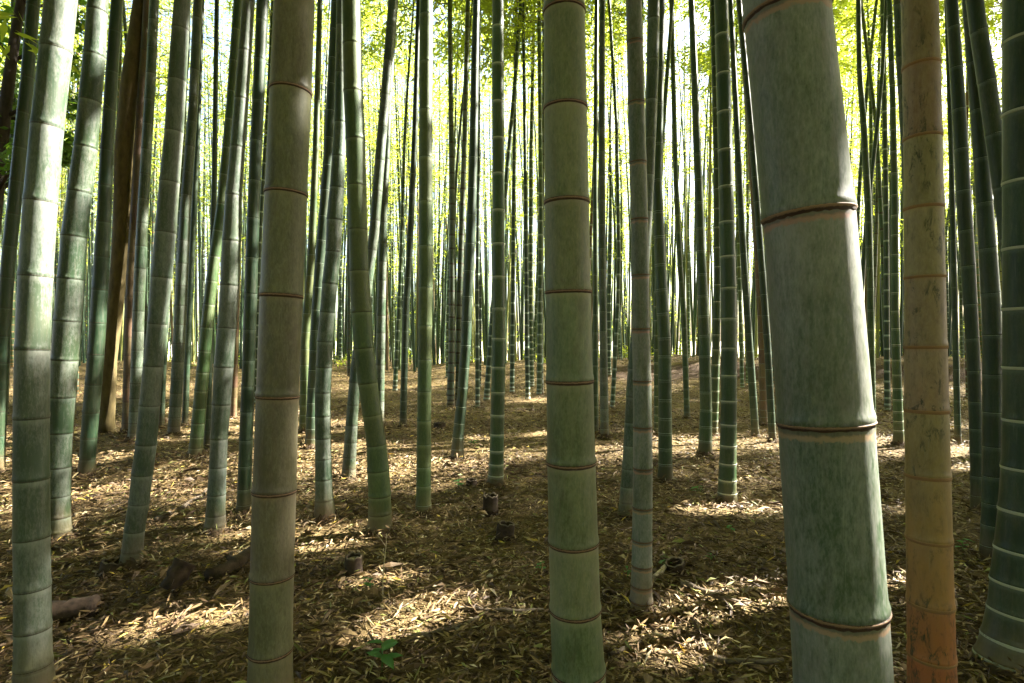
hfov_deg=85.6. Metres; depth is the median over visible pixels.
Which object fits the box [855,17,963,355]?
bamboo culm
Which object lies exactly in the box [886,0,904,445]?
bamboo culm
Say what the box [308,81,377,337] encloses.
bamboo culm
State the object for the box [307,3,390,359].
bamboo culm
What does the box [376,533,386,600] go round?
twig
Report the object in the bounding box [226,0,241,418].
bamboo culm
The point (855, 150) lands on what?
bamboo culm
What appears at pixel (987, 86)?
bamboo culm
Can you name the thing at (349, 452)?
bamboo culm
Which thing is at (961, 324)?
bamboo culm
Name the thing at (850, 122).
foliage
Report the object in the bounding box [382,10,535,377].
bamboo culm
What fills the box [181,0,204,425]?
bamboo culm
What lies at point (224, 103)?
foliage
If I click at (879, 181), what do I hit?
bamboo culm
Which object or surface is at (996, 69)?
foliage
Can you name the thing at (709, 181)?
bamboo culm
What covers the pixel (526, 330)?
bamboo culm
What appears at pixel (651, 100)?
bamboo culm
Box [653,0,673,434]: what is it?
bamboo culm
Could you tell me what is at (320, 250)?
bamboo culm
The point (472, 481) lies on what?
bamboo stump
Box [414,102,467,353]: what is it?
bamboo culm
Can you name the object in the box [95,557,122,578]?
bamboo stump
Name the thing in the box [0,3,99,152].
foliage
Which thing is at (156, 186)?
foliage
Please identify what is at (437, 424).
bamboo stump
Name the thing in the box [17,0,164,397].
bamboo culm
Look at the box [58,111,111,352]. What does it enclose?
bamboo culm
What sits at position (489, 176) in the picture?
foliage
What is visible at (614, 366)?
bamboo culm
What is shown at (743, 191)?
bamboo culm
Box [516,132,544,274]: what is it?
bamboo culm
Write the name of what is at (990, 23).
bamboo culm
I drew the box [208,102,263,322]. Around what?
bamboo culm
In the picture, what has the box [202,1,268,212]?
foliage
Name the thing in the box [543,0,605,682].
bamboo culm
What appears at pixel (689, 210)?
bamboo culm
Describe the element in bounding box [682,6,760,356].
bamboo culm
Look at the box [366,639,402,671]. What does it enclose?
seedling
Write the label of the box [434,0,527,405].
bamboo culm
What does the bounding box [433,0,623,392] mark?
bamboo culm
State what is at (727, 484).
bamboo culm
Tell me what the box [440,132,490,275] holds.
bamboo culm
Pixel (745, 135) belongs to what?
foliage
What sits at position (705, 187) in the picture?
bamboo culm
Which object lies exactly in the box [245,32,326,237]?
foliage
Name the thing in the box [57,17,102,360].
bamboo culm
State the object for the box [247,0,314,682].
bamboo culm
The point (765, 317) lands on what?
bamboo culm
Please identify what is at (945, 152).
foliage
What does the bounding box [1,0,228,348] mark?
bamboo culm
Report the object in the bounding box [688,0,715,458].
bamboo culm
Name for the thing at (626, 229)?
bamboo culm
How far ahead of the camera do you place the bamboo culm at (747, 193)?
14.92 m
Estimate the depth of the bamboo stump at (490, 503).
3.68 m
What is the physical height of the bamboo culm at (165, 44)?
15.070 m
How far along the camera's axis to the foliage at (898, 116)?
18.10 m
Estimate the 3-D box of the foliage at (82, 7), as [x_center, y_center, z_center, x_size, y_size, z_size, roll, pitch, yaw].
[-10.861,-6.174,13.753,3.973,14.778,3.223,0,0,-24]
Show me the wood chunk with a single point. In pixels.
(179, 571)
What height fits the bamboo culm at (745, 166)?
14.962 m
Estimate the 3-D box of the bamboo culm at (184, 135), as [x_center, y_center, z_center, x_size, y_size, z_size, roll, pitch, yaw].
[-6.654,-5.941,10.742,3.542,14.392,3.635,0,0,-32]
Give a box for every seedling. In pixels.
[362,577,373,587]
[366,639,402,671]
[955,538,973,554]
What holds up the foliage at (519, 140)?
on the ground
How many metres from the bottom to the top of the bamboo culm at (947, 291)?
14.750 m
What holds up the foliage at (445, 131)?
on the ground
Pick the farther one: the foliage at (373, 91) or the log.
the foliage at (373, 91)
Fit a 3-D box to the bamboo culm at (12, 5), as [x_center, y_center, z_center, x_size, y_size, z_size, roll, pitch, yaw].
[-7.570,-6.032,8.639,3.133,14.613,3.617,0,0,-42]
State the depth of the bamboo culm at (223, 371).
3.26 m
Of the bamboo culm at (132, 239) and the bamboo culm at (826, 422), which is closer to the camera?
the bamboo culm at (826, 422)
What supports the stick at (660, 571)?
on the ground
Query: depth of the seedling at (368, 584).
2.48 m
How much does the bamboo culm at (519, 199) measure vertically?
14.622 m
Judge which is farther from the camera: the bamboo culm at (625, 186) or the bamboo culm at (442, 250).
the bamboo culm at (442, 250)
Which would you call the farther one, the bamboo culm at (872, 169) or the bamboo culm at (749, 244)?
the bamboo culm at (749, 244)
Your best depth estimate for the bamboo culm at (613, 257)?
31.73 m
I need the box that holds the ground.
[0,342,1011,682]
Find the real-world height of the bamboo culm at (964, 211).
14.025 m
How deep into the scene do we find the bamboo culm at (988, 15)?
10.84 m
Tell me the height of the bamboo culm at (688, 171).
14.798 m
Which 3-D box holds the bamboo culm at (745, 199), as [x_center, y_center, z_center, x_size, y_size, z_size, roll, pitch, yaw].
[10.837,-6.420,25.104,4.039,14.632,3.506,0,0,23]
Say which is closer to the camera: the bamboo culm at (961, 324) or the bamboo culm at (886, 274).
the bamboo culm at (886, 274)
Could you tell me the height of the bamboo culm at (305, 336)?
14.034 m
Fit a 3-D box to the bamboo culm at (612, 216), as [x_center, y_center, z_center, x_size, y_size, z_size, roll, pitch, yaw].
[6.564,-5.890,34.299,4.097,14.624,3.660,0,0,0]
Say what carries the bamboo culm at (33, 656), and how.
on the ground
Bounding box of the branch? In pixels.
[204,546,250,582]
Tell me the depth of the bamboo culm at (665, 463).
4.60 m
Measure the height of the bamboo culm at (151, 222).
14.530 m
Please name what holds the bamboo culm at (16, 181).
on the ground
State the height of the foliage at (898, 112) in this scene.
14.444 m
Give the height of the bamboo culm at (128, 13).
14.434 m
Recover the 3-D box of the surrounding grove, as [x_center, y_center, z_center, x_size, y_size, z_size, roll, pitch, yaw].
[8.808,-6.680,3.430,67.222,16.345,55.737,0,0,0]
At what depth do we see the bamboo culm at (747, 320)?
6.78 m
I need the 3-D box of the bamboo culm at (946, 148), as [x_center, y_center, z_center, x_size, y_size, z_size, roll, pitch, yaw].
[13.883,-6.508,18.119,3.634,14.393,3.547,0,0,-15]
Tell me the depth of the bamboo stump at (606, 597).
2.46 m
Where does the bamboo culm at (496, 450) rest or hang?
on the ground
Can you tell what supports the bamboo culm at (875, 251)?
on the ground
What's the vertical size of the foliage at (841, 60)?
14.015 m
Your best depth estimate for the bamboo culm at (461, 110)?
12.03 m
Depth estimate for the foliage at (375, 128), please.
21.73 m
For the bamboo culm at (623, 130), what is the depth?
16.22 m
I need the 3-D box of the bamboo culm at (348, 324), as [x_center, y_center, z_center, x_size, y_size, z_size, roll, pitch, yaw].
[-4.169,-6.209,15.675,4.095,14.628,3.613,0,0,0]
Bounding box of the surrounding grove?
[0,0,1001,106]
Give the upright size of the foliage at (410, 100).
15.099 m
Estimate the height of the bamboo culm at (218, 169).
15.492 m
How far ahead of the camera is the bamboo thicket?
22.41 m
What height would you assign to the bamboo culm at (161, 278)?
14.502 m
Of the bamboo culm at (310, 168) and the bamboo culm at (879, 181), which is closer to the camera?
the bamboo culm at (879, 181)
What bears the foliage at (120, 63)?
on the ground
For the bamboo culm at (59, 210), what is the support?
on the ground
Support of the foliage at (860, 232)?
on the ground
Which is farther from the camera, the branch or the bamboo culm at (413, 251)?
the bamboo culm at (413, 251)
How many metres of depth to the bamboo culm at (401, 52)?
20.79 m
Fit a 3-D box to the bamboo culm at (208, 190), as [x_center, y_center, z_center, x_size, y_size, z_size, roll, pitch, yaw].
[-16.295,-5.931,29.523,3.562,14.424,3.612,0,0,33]
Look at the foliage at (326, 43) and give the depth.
14.22 m
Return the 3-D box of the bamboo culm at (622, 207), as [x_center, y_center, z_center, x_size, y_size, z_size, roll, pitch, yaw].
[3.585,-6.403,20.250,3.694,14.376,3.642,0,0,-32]
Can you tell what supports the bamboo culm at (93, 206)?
on the ground
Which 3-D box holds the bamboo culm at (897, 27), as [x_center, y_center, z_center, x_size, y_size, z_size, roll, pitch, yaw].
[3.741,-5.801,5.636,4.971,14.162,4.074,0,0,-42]
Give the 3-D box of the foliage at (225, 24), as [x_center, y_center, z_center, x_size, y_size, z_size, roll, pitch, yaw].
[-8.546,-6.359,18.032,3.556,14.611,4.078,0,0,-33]
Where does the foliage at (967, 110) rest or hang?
on the ground
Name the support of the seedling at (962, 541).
on the ground
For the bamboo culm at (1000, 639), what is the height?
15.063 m
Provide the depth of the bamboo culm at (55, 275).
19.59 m
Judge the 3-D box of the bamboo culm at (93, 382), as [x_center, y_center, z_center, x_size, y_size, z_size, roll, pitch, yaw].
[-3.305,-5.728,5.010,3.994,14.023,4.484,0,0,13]
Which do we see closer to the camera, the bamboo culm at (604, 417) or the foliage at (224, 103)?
the bamboo culm at (604, 417)
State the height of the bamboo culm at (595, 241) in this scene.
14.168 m
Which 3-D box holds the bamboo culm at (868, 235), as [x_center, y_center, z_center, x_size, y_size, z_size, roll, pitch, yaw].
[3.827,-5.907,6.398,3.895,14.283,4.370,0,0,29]
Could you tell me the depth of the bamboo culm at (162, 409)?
7.15 m
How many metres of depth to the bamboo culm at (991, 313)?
2.88 m
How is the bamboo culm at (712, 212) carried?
on the ground
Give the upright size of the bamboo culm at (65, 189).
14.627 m
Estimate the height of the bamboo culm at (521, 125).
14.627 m
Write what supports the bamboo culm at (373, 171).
on the ground
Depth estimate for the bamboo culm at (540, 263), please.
11.55 m
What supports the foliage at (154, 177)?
on the ground
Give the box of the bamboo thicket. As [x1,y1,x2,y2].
[0,0,1001,371]
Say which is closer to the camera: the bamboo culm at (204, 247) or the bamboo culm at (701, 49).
the bamboo culm at (701, 49)
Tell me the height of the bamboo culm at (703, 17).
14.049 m
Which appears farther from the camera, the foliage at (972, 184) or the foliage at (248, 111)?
the foliage at (248, 111)
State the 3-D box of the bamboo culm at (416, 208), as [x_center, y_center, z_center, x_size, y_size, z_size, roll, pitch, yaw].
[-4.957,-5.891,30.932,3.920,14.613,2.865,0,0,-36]
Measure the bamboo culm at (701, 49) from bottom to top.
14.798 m
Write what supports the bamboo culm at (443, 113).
on the ground
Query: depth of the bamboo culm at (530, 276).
13.13 m
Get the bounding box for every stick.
[153,488,206,521]
[296,562,337,568]
[410,615,479,640]
[463,606,543,612]
[609,640,640,655]
[652,564,666,581]
[680,580,746,606]
[709,655,783,664]
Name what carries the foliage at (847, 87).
on the ground
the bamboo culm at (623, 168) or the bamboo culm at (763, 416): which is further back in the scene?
the bamboo culm at (623, 168)
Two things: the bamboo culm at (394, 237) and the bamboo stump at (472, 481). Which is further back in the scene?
the bamboo culm at (394, 237)
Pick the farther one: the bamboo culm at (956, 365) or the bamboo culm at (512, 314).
the bamboo culm at (512, 314)
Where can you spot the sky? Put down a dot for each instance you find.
(228, 28)
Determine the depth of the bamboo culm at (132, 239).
6.79 m
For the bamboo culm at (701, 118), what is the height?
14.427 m
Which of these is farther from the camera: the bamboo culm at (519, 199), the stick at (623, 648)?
the bamboo culm at (519, 199)
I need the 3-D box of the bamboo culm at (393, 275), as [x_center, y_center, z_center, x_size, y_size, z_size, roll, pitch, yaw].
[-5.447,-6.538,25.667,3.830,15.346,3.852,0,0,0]
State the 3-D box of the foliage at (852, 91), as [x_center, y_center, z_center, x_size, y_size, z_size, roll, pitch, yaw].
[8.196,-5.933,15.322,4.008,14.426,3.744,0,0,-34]
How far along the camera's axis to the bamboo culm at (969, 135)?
17.44 m
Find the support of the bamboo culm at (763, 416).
on the ground
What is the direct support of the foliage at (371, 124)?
on the ground
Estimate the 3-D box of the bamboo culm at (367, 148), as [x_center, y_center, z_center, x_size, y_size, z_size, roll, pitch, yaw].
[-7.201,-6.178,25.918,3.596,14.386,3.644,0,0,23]
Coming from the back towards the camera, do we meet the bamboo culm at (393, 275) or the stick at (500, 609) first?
the bamboo culm at (393, 275)
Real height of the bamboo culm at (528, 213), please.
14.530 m
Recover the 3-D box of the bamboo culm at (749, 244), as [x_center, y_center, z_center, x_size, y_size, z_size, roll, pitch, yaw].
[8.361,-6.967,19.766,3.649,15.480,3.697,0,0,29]
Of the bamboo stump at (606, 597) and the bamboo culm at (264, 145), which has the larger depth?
the bamboo culm at (264, 145)
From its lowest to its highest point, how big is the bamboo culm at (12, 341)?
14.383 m
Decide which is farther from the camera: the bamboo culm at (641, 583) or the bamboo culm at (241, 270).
the bamboo culm at (241, 270)
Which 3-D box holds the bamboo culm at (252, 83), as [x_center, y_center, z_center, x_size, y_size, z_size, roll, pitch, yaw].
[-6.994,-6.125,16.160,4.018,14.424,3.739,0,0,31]
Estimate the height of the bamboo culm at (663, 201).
14.426 m
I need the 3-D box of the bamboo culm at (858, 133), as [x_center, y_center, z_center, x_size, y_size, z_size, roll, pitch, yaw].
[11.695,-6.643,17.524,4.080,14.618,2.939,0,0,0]
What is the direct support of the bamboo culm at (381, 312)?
on the ground
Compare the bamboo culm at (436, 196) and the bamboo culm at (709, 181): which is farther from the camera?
the bamboo culm at (436, 196)
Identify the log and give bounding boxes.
[52,594,100,623]
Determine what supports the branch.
on the ground
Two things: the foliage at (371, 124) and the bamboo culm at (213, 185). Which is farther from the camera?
the foliage at (371, 124)
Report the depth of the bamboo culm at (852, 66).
13.14 m
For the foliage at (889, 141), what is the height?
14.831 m
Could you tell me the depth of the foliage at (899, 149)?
23.96 m
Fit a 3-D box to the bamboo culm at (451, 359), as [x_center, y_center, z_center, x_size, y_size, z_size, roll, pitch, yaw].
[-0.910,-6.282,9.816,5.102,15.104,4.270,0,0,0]
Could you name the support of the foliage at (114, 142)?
on the ground
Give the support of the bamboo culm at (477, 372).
on the ground
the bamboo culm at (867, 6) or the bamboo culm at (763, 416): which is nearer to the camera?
the bamboo culm at (763, 416)
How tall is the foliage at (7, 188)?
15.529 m
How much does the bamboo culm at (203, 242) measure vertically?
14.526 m
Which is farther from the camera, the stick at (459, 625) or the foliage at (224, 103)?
the foliage at (224, 103)
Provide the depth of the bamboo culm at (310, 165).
28.81 m
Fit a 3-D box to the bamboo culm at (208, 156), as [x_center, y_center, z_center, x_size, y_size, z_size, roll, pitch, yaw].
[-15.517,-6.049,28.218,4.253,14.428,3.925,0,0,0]
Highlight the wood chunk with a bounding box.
[160,557,196,592]
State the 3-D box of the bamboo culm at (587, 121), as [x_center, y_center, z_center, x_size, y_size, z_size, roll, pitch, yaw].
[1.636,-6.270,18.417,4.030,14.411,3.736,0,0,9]
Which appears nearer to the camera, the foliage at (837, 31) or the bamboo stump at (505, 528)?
the bamboo stump at (505, 528)
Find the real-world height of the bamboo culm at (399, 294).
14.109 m
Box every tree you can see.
[0,0,102,236]
[98,0,142,434]
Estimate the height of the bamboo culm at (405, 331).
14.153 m
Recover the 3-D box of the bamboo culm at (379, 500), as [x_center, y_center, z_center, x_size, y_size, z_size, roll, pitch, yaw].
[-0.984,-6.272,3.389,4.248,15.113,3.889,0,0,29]
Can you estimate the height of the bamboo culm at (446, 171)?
14.385 m
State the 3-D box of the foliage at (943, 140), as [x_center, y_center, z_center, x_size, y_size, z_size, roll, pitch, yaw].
[17.164,-6.462,22.672,3.979,14.530,3.816,0,0,0]
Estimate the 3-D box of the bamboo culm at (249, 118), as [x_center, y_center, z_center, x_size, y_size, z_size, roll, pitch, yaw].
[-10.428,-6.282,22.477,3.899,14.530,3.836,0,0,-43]
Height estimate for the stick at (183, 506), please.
0.068 m
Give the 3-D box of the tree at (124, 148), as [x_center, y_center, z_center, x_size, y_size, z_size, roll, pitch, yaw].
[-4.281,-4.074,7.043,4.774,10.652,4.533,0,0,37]
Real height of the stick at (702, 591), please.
0.039 m
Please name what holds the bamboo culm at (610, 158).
on the ground
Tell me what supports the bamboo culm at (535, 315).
on the ground
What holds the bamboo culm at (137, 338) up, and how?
on the ground
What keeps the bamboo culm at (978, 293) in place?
on the ground
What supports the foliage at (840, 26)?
on the ground
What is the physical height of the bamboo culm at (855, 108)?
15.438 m
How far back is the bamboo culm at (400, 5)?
10.90 m
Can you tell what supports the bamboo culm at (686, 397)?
on the ground
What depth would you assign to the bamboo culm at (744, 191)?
17.98 m
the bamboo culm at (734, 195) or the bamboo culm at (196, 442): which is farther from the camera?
the bamboo culm at (734, 195)
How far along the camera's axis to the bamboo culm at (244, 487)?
3.56 m
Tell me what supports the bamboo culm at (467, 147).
on the ground
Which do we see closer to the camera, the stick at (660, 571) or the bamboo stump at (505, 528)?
the stick at (660, 571)
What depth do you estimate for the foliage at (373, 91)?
17.68 m
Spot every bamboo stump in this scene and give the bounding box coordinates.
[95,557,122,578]
[345,551,362,579]
[434,421,445,428]
[466,478,476,485]
[482,492,497,516]
[495,520,514,541]
[601,589,618,603]
[665,556,686,575]
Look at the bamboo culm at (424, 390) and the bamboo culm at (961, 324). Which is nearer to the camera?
the bamboo culm at (424, 390)
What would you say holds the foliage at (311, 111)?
on the ground
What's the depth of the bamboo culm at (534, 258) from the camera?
20.41 m
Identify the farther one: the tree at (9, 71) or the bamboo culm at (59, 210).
the bamboo culm at (59, 210)
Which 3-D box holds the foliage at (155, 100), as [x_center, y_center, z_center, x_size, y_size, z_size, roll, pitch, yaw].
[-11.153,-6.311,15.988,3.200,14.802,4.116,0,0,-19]
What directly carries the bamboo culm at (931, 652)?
on the ground
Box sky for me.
[0,0,1001,341]
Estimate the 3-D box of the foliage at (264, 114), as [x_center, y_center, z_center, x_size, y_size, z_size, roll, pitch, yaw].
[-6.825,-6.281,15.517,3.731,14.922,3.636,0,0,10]
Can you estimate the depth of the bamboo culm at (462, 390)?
5.38 m
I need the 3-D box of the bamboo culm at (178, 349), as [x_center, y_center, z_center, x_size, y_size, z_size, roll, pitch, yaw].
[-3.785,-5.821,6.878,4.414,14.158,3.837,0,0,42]
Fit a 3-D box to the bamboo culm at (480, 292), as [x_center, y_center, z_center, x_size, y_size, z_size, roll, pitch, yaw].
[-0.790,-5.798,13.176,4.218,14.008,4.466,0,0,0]
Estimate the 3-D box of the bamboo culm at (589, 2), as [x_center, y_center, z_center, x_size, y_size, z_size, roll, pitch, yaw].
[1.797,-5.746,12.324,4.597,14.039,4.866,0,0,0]
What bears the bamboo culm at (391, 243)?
on the ground
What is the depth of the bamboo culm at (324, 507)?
3.48 m
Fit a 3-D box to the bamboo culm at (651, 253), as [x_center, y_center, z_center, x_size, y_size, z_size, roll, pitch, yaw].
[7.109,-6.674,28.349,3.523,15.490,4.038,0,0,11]
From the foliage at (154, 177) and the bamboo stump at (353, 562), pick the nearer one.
the bamboo stump at (353, 562)
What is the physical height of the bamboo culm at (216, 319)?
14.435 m
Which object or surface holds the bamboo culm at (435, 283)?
on the ground
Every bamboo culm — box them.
[0,0,40,472]
[0,0,100,413]
[0,0,101,367]
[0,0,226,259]
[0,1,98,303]
[0,2,164,285]
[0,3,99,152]
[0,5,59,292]
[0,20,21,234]
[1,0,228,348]
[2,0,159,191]
[5,4,218,314]
[7,0,165,355]
[11,0,77,682]
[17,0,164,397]
[50,0,108,542]
[56,124,90,256]
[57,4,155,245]
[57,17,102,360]
[57,65,76,253]
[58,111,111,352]
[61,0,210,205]
[73,0,122,480]
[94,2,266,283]
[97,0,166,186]
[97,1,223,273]
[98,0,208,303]
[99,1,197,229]
[117,0,190,572]
[118,0,148,433]
[123,0,158,442]
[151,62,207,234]
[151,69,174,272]
[151,78,208,297]
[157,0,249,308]
[158,6,190,427]
[165,0,201,435]
[172,98,219,291]
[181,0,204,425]
[185,0,241,459]
[189,23,248,333]
[191,136,219,359]
[197,77,226,272]
[197,83,223,246]
[197,92,264,326]
[198,0,254,537]
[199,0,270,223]
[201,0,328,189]
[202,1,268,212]
[203,0,218,448]
[203,0,329,403]
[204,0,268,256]
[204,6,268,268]
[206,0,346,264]
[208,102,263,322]
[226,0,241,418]
[234,0,268,517]
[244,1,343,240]
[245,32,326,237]
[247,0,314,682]
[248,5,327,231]
[298,0,322,432]
[301,0,336,449]
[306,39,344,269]
[306,89,345,262]
[306,93,338,289]
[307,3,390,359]
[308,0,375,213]
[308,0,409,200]
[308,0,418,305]
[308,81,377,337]
[309,0,438,375]
[310,0,345,525]
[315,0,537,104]
[324,0,491,390]
[337,0,396,481]
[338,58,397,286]
[342,0,397,540]
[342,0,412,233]
[343,85,405,264]
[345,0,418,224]
[345,26,434,361]
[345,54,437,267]
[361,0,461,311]
[361,0,489,407]
[362,0,540,406]
[365,53,435,351]
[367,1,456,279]
[367,136,416,294]
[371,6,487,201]
[372,0,541,394]
[376,0,397,425]
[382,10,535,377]
[394,129,448,271]
[395,125,440,320]
[397,0,419,426]
[405,27,491,319]
[406,0,541,386]
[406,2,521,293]
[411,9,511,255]
[413,0,432,517]
[413,73,482,364]
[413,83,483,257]
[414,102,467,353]
[414,113,448,287]
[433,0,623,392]
[433,22,508,359]
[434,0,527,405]
[438,0,613,399]
[440,1,623,386]
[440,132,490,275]
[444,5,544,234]
[448,0,479,461]
[452,0,625,400]
[459,0,645,392]
[463,0,607,394]
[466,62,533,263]
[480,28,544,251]
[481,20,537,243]
[485,0,506,490]
[504,107,543,281]
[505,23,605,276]
[507,63,592,360]
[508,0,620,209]
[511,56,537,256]
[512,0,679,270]
[515,57,590,286]
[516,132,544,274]
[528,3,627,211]
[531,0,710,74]
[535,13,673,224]
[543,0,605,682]
[585,1,693,375]
[586,0,672,359]
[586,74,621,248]
[587,0,669,359]
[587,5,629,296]
[588,64,651,275]
[588,130,624,357]
[591,0,691,418]
[592,0,598,433]
[598,0,610,439]
[605,14,689,348]
[605,85,629,255]
[605,131,628,357]
[608,0,688,408]
[616,0,659,519]
[622,0,734,357]
[623,97,674,316]
[625,0,656,619]
[644,0,743,300]
[644,0,849,386]
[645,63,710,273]
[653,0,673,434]
[653,0,675,482]
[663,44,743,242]
[664,0,839,395]
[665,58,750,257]
[666,109,712,266]
[676,93,735,285]
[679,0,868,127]
[680,2,750,383]
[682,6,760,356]
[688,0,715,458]
[693,17,757,358]
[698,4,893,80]
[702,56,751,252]
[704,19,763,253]
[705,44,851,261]
[705,112,751,278]
[708,123,757,326]
[710,0,720,436]
[712,124,759,256]
[714,0,740,507]
[728,0,761,436]
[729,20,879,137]
[730,0,896,386]
[732,94,752,263]
[736,0,776,441]
[736,1,767,425]
[742,0,893,682]
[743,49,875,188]
[832,0,1001,235]
[833,0,964,387]
[834,0,997,322]
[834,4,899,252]
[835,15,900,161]
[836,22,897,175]
[838,0,890,411]
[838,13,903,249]
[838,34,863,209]
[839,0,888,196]
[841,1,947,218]
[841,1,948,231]
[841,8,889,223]
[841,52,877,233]
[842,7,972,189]
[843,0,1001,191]
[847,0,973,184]
[847,107,880,260]
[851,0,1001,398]
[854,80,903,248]
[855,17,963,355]
[856,0,876,438]
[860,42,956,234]
[861,0,886,292]
[861,0,891,408]
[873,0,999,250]
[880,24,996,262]
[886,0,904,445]
[893,0,903,223]
[894,0,1001,50]
[896,9,1001,357]
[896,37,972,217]
[900,0,957,682]
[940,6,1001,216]
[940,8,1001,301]
[942,17,1001,357]
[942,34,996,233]
[942,36,972,333]
[944,0,963,444]
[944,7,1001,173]
[945,0,981,514]
[962,0,1001,565]
[965,0,1001,266]
[971,0,1023,679]
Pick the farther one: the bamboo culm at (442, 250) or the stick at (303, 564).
the bamboo culm at (442, 250)
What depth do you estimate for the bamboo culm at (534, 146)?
24.50 m
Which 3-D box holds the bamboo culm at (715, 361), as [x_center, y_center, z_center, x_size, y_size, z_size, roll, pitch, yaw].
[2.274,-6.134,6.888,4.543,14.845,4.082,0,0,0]
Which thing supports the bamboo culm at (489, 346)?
on the ground
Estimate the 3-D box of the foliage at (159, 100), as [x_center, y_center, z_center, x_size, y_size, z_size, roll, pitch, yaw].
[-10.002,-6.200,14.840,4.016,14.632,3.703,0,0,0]
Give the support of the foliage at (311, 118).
on the ground

